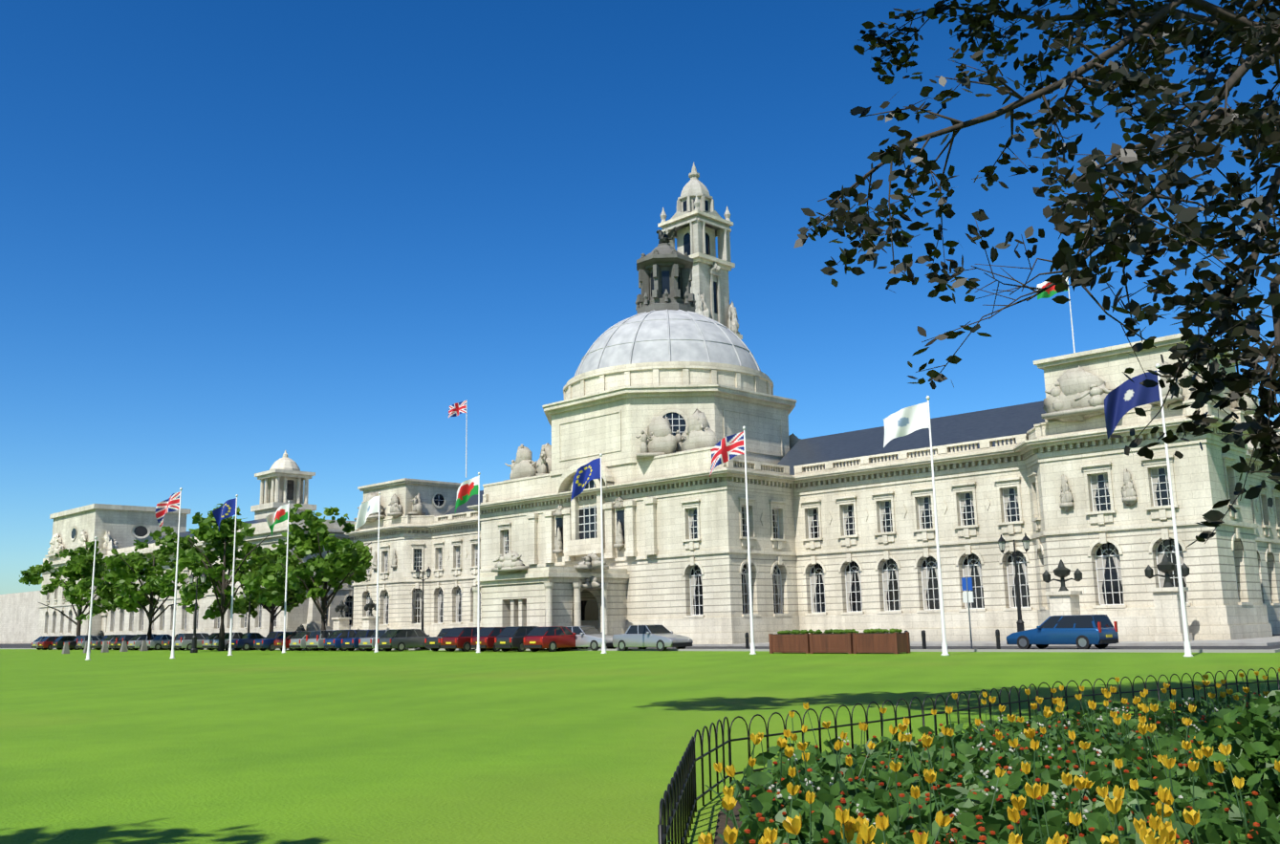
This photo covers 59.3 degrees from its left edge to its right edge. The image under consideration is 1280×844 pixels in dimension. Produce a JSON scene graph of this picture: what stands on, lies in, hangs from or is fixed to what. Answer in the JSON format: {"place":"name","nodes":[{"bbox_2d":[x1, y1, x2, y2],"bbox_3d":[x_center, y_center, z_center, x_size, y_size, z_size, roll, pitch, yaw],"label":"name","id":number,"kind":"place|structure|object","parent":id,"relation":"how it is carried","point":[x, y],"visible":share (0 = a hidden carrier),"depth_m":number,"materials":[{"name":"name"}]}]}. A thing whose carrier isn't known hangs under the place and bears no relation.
{"place":"outdoors","nodes":[
{"label":"outdoors","id":0,"kind":"place"},
{"bbox_2d":[97,624,305,636],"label":"bronze monuments","id":1,"kind":"object","parent":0,"point":[300,628],"visible":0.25,"depth_m":117.59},
{"bbox_2d":[0,649,1279,843],"bbox_3d":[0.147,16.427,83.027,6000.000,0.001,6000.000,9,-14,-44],"label":"lawn","id":2,"kind":"structure","parent":0,"point":[350,747],"depth_m":17.54,"materials":[{"name":"green plant"}]},
{"bbox_2d":[18,541,130,650],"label":"avenue tree","id":3,"kind":"object","parent":2,"relation":"on","point":[77,567],"depth_m":119.43,"materials":[{"name":"plant"}]},
{"bbox_2d":[85,536,97,660],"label":"flagpole","id":4,"kind":"object","parent":2,"relation":"on","point":[89,637],"visible":1,"depth_m":69.72,"materials":[{"name":"metal"}]},
{"bbox_2d":[61,640,148,653],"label":"bollards","id":5,"kind":"object","parent":2,"relation":"on","point":[104,648],"visible":0.9,"depth_m":97.50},
{"bbox_2d":[102,525,198,650],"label":"avenue tree","id":6,"kind":"object","parent":2,"relation":"on","point":[121,574],"depth_m":104.53,"materials":[{"name":"plant"}]},
{"bbox_2d":[155,491,180,526],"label":"flag","id":7,"kind":"object","parent":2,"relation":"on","point":[171,503],"visible":0.96,"depth_m":70.45,"materials":[{"name":"fabric"}]},
{"bbox_2d":[169,487,182,658],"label":"flagpole","id":8,"kind":"object","parent":2,"relation":"on","point":[173,630],"visible":1,"depth_m":68.83,"materials":[{"name":"metal"}]},
{"bbox_2d":[188,572,206,652],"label":"lamp post","id":9,"kind":"object","parent":2,"relation":"on","point":[193,649],"depth_m":86.64,"materials":[{"name":"metal"}]},
{"bbox_2d":[153,503,283,650],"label":"avenue tree","id":10,"kind":"object","parent":2,"relation":"on","point":[215,536],"depth_m":93.03,"materials":[{"name":"plant"}]},
{"bbox_2d":[227,494,238,655],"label":"flagpole","id":11,"kind":"object","parent":2,"relation":"on","point":[230,628],"visible":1,"depth_m":73.72,"materials":[{"name":"metal"}]},
{"bbox_2d":[212,498,236,529],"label":"flag","id":12,"kind":"object","parent":11,"relation":"attached to","point":[227,509],"visible":1,"depth_m":75.03,"materials":[{"name":"fabric"}]},
{"bbox_2d":[282,500,290,652],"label":"flagpole","id":13,"kind":"object","parent":2,"relation":"on","point":[284,641],"visible":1,"depth_m":78.59,"materials":[{"name":"metal"}]},
{"bbox_2d":[265,503,288,536],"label":"flag","id":14,"kind":"object","parent":13,"relation":"attached to","point":[279,515],"visible":1,"depth_m":79.94,"materials":[{"name":"fabric"}]},
{"bbox_2d":[239,503,376,650],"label":"avenue tree","id":15,"kind":"object","parent":2,"relation":"on","point":[342,559],"depth_m":85.50,"materials":[{"name":"plant"}]},
{"bbox_2d":[354,496,379,530],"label":"flag","id":16,"kind":"object","parent":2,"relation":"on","point":[367,508],"visible":0.98,"depth_m":75.90,"materials":[{"name":"fabric"}]},
{"bbox_2d":[373,492,380,652],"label":"flagpole","id":17,"kind":"object","parent":2,"relation":"on","point":[377,644],"visible":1,"depth_m":74.35,"materials":[{"name":"metal"}]},
{"bbox_2d":[476,472,480,652],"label":"flagpole","id":18,"kind":"object","parent":2,"relation":"on","point":[478,625],"visible":1,"depth_m":66.75,"materials":[{"name":"metal"}]},
{"bbox_2d":[455,476,478,512],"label":"flag","id":19,"kind":"object","parent":18,"relation":"attached to","point":[467,489],"visible":0.98,"depth_m":68.19,"materials":[{"name":"fabric"}]},
{"bbox_2d":[599,453,607,653],"bbox_3d":[-2.001,6.886,59.479,0.314,10.560,0.330,9,-14,-44],"label":"flagpole","id":20,"kind":"object","parent":2,"relation":"on","point":[603,649],"visible":1,"depth_m":59.20,"materials":[{"name":"metal"}]},
{"bbox_2d":[570,457,600,500],"bbox_3d":[-3.010,3.187,60.542,0.760,2.362,1.769,9,-14,-44],"label":"flag","id":21,"kind":"object","parent":20,"relation":"attached to","point":[585,474],"visible":0.98,"depth_m":60.70,"materials":[{"name":"fabric"}]},
{"bbox_2d":[742,426,756,654],"bbox_3d":[5.073,5.440,52.531,0.314,10.660,0.330,9,-14,-44],"label":"flagpole","id":22,"kind":"object","parent":2,"relation":"on","point":[752,648],"visible":1,"depth_m":52.26,"materials":[{"name":"metal"}]},
{"bbox_2d":[709,431,744,476],"bbox_3d":[4.063,1.556,53.708,0.646,2.057,1.877,9,-14,-44],"label":"flag","id":23,"kind":"object","parent":22,"relation":"attached to","point":[726,449],"visible":1,"depth_m":53.72,"materials":[{"name":"fabric"}]},
{"bbox_2d":[768,631,910,653],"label":"planter boxes","id":24,"kind":"object","parent":2,"relation":"on","point":[856,643],"visible":0.94,"depth_m":50.03,"materials":[{"name":"brown wood"}]},
{"bbox_2d":[776,632,906,634],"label":"planter soil","id":25,"kind":"structure","parent":24,"relation":"in","point":[839,634],"depth_m":50.39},
{"bbox_2d":[777,628,902,634],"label":"planter plants","id":26,"kind":"object","parent":25,"relation":"on","point":[847,631],"visible":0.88,"depth_m":50.48,"materials":[{"name":"green plant"}]},
{"bbox_2d":[926,395,949,655],"bbox_3d":[12.046,4.109,45.666,0.314,10.565,0.330,9,-14,-44],"label":"flagpole","id":27,"kind":"object","parent":2,"relation":"on","point":[944,647],"visible":1,"depth_m":45.41,"materials":[{"name":"metal"}]},
{"bbox_2d":[883,401,929,447],"bbox_3d":[11.001,0.127,46.885,0.659,1.752,1.957,9,-14,-44],"label":"flag","id":28,"kind":"object","parent":27,"relation":"attached to","point":[904,422],"visible":1,"depth_m":46.87,"materials":[{"name":"fabric"}]},
{"bbox_2d":[657,667,1279,843],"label":"fence","id":29,"kind":"object","parent":2,"relation":"on","point":[680,794],"visible":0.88,"depth_m":10.71,"materials":[{"name":"black metal"}]},
{"bbox_2d":[666,668,1279,843],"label":"tulip bed","id":30,"kind":"object","parent":2,"relation":"on","point":[867,834],"depth_m":7.15,"materials":[{"name":"plant"}]},
{"bbox_2d":[1155,363,1193,657],"bbox_3d":[18.592,2.960,39.206,0.314,10.274,0.330,9,-14,-44],"label":"flagpole","id":31,"kind":"object","parent":2,"relation":"on","point":[1187,649],"visible":0.85,"depth_m":38.90,"materials":[{"name":"metal"}]},
{"bbox_2d":[1104,370,1159,438],"bbox_3d":[17.582,-0.620,40.241,0.793,2.320,1.765,9,-14,-44],"label":"flag","id":32,"kind":"object","parent":31,"relation":"attached to","point":[1122,400],"visible":0.94,"depth_m":40.46,"materials":[{"name":"fabric"}]},
{"bbox_2d":[0,633,1279,649],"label":"road asphalt","id":33,"kind":"structure","parent":0,"point":[15,645],"depth_m":54.05,"materials":[{"name":"asphalt"}]},
{"bbox_2d":[0,590,41,644],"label":"distant blocks","id":34,"kind":"structure","parent":33,"relation":"on","point":[19,616],"depth_m":244.97,"materials":[{"name":"concrete"}]},
{"bbox_2d":[31,635,56,650],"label":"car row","id":35,"kind":"object","parent":33,"relation":"on","point":[34,643],"visible":0.21,"depth_m":125.09,"materials":[{"name":"grey paint"}]},
{"bbox_2d":[37,636,58,650],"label":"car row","id":36,"kind":"object","parent":33,"relation":"on","point":[44,643],"visible":0.25,"depth_m":123.00,"materials":[{"name":"red paint"}]},
{"bbox_2d":[51,635,75,650],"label":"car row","id":37,"kind":"object","parent":33,"relation":"on","point":[57,643],"visible":0.33,"depth_m":121.81,"materials":[{"name":"grey paint"}]},
{"bbox_2d":[63,634,87,650],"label":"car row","id":38,"kind":"object","parent":33,"relation":"on","point":[72,644],"visible":0.27,"depth_m":117.76,"materials":[{"name":"black paint"}]},
{"bbox_2d":[76,635,103,650],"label":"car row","id":39,"kind":"object","parent":33,"relation":"on","point":[81,641],"visible":0.38,"depth_m":116.75,"materials":[{"name":"grey paint"}]},
{"bbox_2d":[90,634,109,650],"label":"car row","id":40,"kind":"object","parent":33,"relation":"on","point":[97,644],"visible":0.31,"depth_m":112.68,"materials":[{"name":"grey paint"}]},
{"bbox_2d":[101,634,119,650],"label":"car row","id":41,"kind":"object","parent":33,"relation":"on","point":[110,638],"visible":0.15,"depth_m":111.33,"materials":[{"name":"grey paint"}]},
{"bbox_2d":[108,634,131,650],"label":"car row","id":42,"kind":"object","parent":33,"relation":"on","point":[112,643],"visible":0.25,"depth_m":109.59,"materials":[{"name":"grey paint"}]},
{"bbox_2d":[115,634,136,650],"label":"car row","id":43,"kind":"object","parent":33,"relation":"on","point":[121,639],"visible":0.27,"depth_m":107.33,"materials":[{"name":"paint"}]},
{"bbox_2d":[127,633,161,650],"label":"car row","id":44,"kind":"object","parent":33,"relation":"on","point":[135,642],"visible":0.31,"depth_m":105.71,"materials":[{"name":"grey paint"}]},
{"bbox_2d":[146,634,172,650],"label":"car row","id":45,"kind":"object","parent":33,"relation":"on","point":[155,642],"visible":0.42,"depth_m":104.09,"materials":[{"name":"grey paint"}]},
{"bbox_2d":[161,634,204,650],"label":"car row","id":46,"kind":"object","parent":33,"relation":"on","point":[167,643],"visible":0.23,"depth_m":100.21,"materials":[{"name":"grey paint"}]},
{"bbox_2d":[173,632,209,650],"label":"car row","id":47,"kind":"object","parent":33,"relation":"on","point":[184,641],"visible":0.56,"depth_m":98.72,"materials":[{"name":"grey paint"}]},
{"bbox_2d":[37,450,356,634],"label":"law courts walls","id":48,"kind":"structure","parent":33,"relation":"on","point":[110,530],"depth_m":158.48,"materials":[{"name":"stone"}]},
{"bbox_2d":[36,469,354,638],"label":"building","id":49,"kind":"structure","parent":48,"relation":"attached to","point":[257,537],"depth_m":147.86,"materials":[{"name":"stone"}]},
{"bbox_2d":[47,573,353,632],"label":"windows","id":50,"kind":"structure","parent":48,"relation":"in","point":[349,600],"depth_m":131.28,"materials":[{"name":"glass"}]},
{"bbox_2d":[71,479,353,629],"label":"windows","id":51,"kind":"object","parent":50,"relation":"in","point":[140,531],"visible":0.04,"depth_m":148.14,"materials":[{"name":"glass"}]},
{"bbox_2d":[148,518,266,543],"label":"roof","id":52,"kind":"structure","parent":48,"relation":"on","point":[184,534],"depth_m":158.57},
{"bbox_2d":[101,596,325,632],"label":"stone monuments","id":53,"kind":"object","parent":33,"relation":"on","point":[314,620],"visible":0.1,"depth_m":118.61,"materials":[{"name":"stone"}]},
{"bbox_2d":[201,632,226,650],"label":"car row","id":54,"kind":"object","parent":33,"relation":"on","point":[206,642],"visible":0.23,"depth_m":95.39,"materials":[{"name":"grey paint"}]},
{"bbox_2d":[211,632,255,650],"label":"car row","id":55,"kind":"object","parent":33,"relation":"on","point":[215,642],"visible":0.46,"depth_m":93.67,"materials":[{"name":"grey paint"}]},
{"bbox_2d":[242,591,250,632],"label":"lamp post","id":56,"kind":"object","parent":33,"relation":"on","point":[249,615],"depth_m":105.96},
{"bbox_2d":[228,632,265,650],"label":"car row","id":57,"kind":"object","parent":33,"relation":"on","point":[245,641],"visible":0.6,"depth_m":91.95,"materials":[{"name":"blue paint"}]},
{"bbox_2d":[228,548,306,632],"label":"avenue tree","id":58,"kind":"object","parent":33,"relation":"on","point":[291,593],"depth_m":110.90,"materials":[{"name":"plant"}]},
{"bbox_2d":[253,631,283,650],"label":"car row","id":59,"kind":"object","parent":33,"relation":"on","point":[262,644],"visible":0.42,"depth_m":88.05,"materials":[{"name":"blue paint"}]},
{"bbox_2d":[273,631,299,650],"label":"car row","id":60,"kind":"object","parent":33,"relation":"on","point":[278,642],"visible":0.19,"depth_m":86.63,"materials":[{"name":"red paint"}]},
{"bbox_2d":[289,630,311,650],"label":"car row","id":61,"kind":"object","parent":33,"relation":"on","point":[297,641],"visible":0.27,"depth_m":84.72,"materials":[{"name":"grey paint"}]},
{"bbox_2d":[305,629,334,650],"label":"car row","id":62,"kind":"object","parent":33,"relation":"on","point":[314,640],"visible":0.27,"depth_m":82.95,"materials":[{"name":"grey paint"}]},
{"bbox_2d":[323,629,358,650],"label":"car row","id":63,"kind":"object","parent":33,"relation":"on","point":[332,641],"visible":0.33,"depth_m":81.32,"materials":[{"name":"blue paint"}]},
{"bbox_2d":[341,629,375,650],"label":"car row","id":64,"kind":"object","parent":33,"relation":"on","point":[350,643],"visible":0.33,"depth_m":79.61,"materials":[{"name":"blue paint"}]},
{"bbox_2d":[358,629,416,650],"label":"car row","id":65,"kind":"object","parent":33,"relation":"on","point":[367,643],"visible":0.4,"depth_m":77.64,"materials":[{"name":"grey paint"}]},
{"bbox_2d":[377,629,429,650],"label":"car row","id":66,"kind":"object","parent":33,"relation":"on","point":[400,640],"visible":0.67,"depth_m":75.88,"materials":[{"name":"grey paint"}]},
{"bbox_2d":[415,566,431,631],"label":"lamp post","id":67,"kind":"object","parent":33,"relation":"on","point":[423,579],"depth_m":93.74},
{"bbox_2d":[424,628,477,650],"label":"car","id":68,"kind":"object","parent":33,"relation":"on","point":[432,643],"visible":0.33,"depth_m":72.38,"materials":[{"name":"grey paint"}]},
{"bbox_2d":[440,627,491,651],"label":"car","id":69,"kind":"object","parent":33,"relation":"on","point":[454,639],"visible":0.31,"depth_m":70.14,"materials":[{"name":"red paint"}]},
{"bbox_2d":[470,627,529,651],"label":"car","id":70,"kind":"object","parent":33,"relation":"on","point":[488,635],"visible":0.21,"depth_m":68.63,"materials":[{"name":"red paint"}]},
{"bbox_2d":[494,626,544,651],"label":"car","id":71,"kind":"object","parent":33,"relation":"on","point":[507,639],"visible":0.42,"depth_m":66.77,"materials":[{"name":"grey paint"}]},
{"bbox_2d":[522,626,587,651],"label":"car","id":72,"kind":"object","parent":33,"relation":"on","point":[551,639],"visible":0.9,"depth_m":65.38,"materials":[{"name":"red paint"}]},
{"bbox_2d":[555,626,615,650],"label":"silver car","id":73,"kind":"object","parent":33,"relation":"on","point":[591,637],"visible":0.48,"depth_m":66.07,"materials":[{"name":"grey paint"}]},
{"bbox_2d":[0,648,1279,652],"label":"curb","id":74,"kind":"structure","parent":33,"relation":"on","point":[1126,650],"depth_m":47.34,"materials":[{"name":"grey stone"}]},
{"bbox_2d":[612,624,693,650],"bbox_3d":[0.671,12.053,62.834,2.040,1.437,4.690,9,-14,-44],"label":"grey saloon car","id":75,"kind":"object","parent":33,"relation":"on","point":[661,638],"visible":0.98,"depth_m":62.24,"materials":[{"name":"grey paint"}]},
{"bbox_2d":[331,209,1279,649],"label":"cornices","id":76,"kind":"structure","parent":33,"relation":"on","point":[1238,620],"depth_m":73.08,"materials":[{"name":"stone"}]},
{"bbox_2d":[444,400,1045,515],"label":"roof","id":77,"kind":"structure","parent":76,"relation":"on","point":[1001,422],"depth_m":75.66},
{"bbox_2d":[465,400,467,477],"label":"roof pole","id":78,"kind":"object","parent":77,"relation":"on","point":[466,439],"visible":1,"depth_m":109.05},
{"bbox_2d":[448,400,466,417],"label":"roof flag","id":79,"kind":"object","parent":78,"relation":"attached to","point":[456,409],"visible":0.96,"depth_m":110.15,"materials":[{"name":"fabric"}]},
{"bbox_2d":[334,225,1189,617],"bbox_3d":[0.222,-1.152,86.634,6.728,30.469,79.740,9,-14,-44],"label":"city hall bronze","id":80,"kind":"object","parent":76,"relation":"on","point":[1166,566],"visible":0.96,"depth_m":58.51,"materials":[{"name":"grey"}]},
{"bbox_2d":[367,467,1188,624],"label":"city hall curtains","id":81,"kind":"object","parent":76,"relation":"attached to","point":[1098,559],"visible":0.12,"depth_m":69.81,"materials":[{"name":"grey fabric"}]},
{"bbox_2d":[366,412,1238,624],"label":"window frames","id":82,"kind":"structure","parent":76,"relation":"in","point":[892,569],"depth_m":71.67,"materials":[{"name":"paint"}]},
{"bbox_2d":[367,199,1186,623],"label":"window openings","id":83,"kind":"object","parent":82,"relation":"in","point":[589,609],"visible":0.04,"depth_m":72.91,"materials":[{"name":"glass"}]},
{"bbox_2d":[354,361,1257,589],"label":"city hall sculpture","id":84,"kind":"object","parent":76,"relation":"attached to","point":[1078,394],"visible":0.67,"depth_m":75.35,"materials":[{"name":"stone"}]},
{"bbox_2d":[332,342,1279,641],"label":"city hall","id":85,"kind":"object","parent":33,"relation":"on","point":[600,434],"visible":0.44,"depth_m":80.21,"materials":[{"name":"stone"}]},
{"bbox_2d":[574,308,760,376],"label":"dome","id":86,"kind":"structure","parent":85,"relation":"attached to","point":[666,335],"depth_m":83.80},
{"bbox_2d":[635,242,695,313],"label":"cupola","id":87,"kind":"object","parent":86,"relation":"on","point":[661,257],"visible":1,"depth_m":89.11,"materials":[{"name":"stone"}]},
{"bbox_2d":[1066,277,1075,352],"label":"roof pole","id":88,"kind":"object","parent":85,"relation":"on","point":[1071,320],"visible":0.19,"depth_m":67.00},
{"bbox_2d":[1037,278,1068,300],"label":"roof flag","id":89,"kind":"object","parent":88,"relation":"attached to","point":[1049,292],"visible":0.44,"depth_m":67.95,"materials":[{"name":"fabric"}]},
{"bbox_2d":[744,629,1000,649],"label":"bollards","id":90,"kind":"object","parent":33,"relation":"on","point":[997,636],"visible":0.35,"depth_m":52.63,"materials":[{"name":"black metal"}]},
{"bbox_2d":[965,577,972,649],"bbox_3d":[15.179,8.829,51.776,0.069,3.300,0.080,9,-14,-44],"label":"sign post","id":91,"kind":"object","parent":33,"relation":"on","point":[969,616],"visible":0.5,"depth_m":51.73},
{"bbox_2d":[961,577,973,590],"bbox_3d":[15.150,7.501,52.014,0.040,0.600,0.500,9,-14,-44],"label":"sign","id":92,"kind":"object","parent":91,"relation":"attached to","point":[969,583],"visible":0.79,"depth_m":51.98,"materials":[{"name":"blue"}]},
{"bbox_2d":[962,591,974,603],"bbox_3d":[15.163,8.091,51.908,0.050,0.500,0.500,9,-14,-44],"label":"sign plate","id":93,"kind":"object","parent":91,"relation":"attached to","point":[965,596],"visible":0.86,"depth_m":51.88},
{"bbox_2d":[997,533,1030,631],"bbox_3d":[19.154,8.485,56.970,0.648,5.644,1.721,9,-14,-44],"label":"lamp post","id":94,"kind":"object","parent":33,"relation":"on","point":[1020,622],"depth_m":56.92,"materials":[{"name":"metal"}]},
{"bbox_2d":[1006,614,1118,649],"bbox_3d":[18.751,9.366,50.073,2.040,1.467,4.490,8,-13,-40],"label":"blue estate car","id":95,"kind":"object","parent":33,"relation":"on","point":[1087,631],"visible":1,"depth_m":48.98,"materials":[{"name":"blue paint"}]},
{"bbox_2d":[0,0,1279,594],"label":"sky","id":96,"kind":"structure","parent":0,"point":[236,235],"materials":[{"name":"blue"}]},
{"bbox_2d":[661,162,739,334],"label":"clock tower","id":97,"kind":"structure","parent":0,"point":[692,188],"depth_m":138.96,"materials":[{"name":"stone"}]},
{"bbox_2d":[660,195,739,328],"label":"city hall tower trim","id":98,"kind":"structure","parent":97,"relation":"attached to","point":[712,272],"depth_m":138.16,"materials":[{"name":"stone"}]},
{"bbox_2d":[352,442,1279,635],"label":"building facade","id":99,"kind":"structure","parent":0,"point":[655,588],"depth_m":71.84,"materials":[{"name":"stone"}]},
{"bbox_2d":[713,725,1175,843],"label":"bed soil","id":100,"kind":"structure","parent":0,"point":[721,823],"depth_m":8.54,"materials":[{"name":"soil"}]},
{"bbox_2d":[734,692,1279,843],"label":"bed ground cover","id":101,"kind":"object","parent":100,"relation":"on","point":[1214,822],"visible":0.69,"depth_m":7.94,"materials":[{"name":"green plant"}]},
{"bbox_2d":[743,692,1274,843],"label":"flowers","id":102,"kind":"object","parent":100,"relation":"on","point":[954,830],"depth_m":7.73,"materials":[{"name":"plant"}]},
{"bbox_2d":[1188,690,1279,816],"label":"shrub","id":103,"kind":"object","parent":100,"relation":"on","point":[1253,751],"visible":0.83,"depth_m":7.81,"materials":[{"name":"plant"}]},
{"bbox_2d":[692,635,1279,646],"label":"forecourt pavement","id":104,"kind":"structure","parent":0,"point":[1267,641],"depth_m":53.70,"materials":[{"name":"concrete"}]},
{"bbox_2d":[793,0,1279,547],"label":"tree","id":105,"kind":"object","parent":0,"point":[1145,229],"depth_m":12.04,"materials":[{"name":"plant"}]}
]}

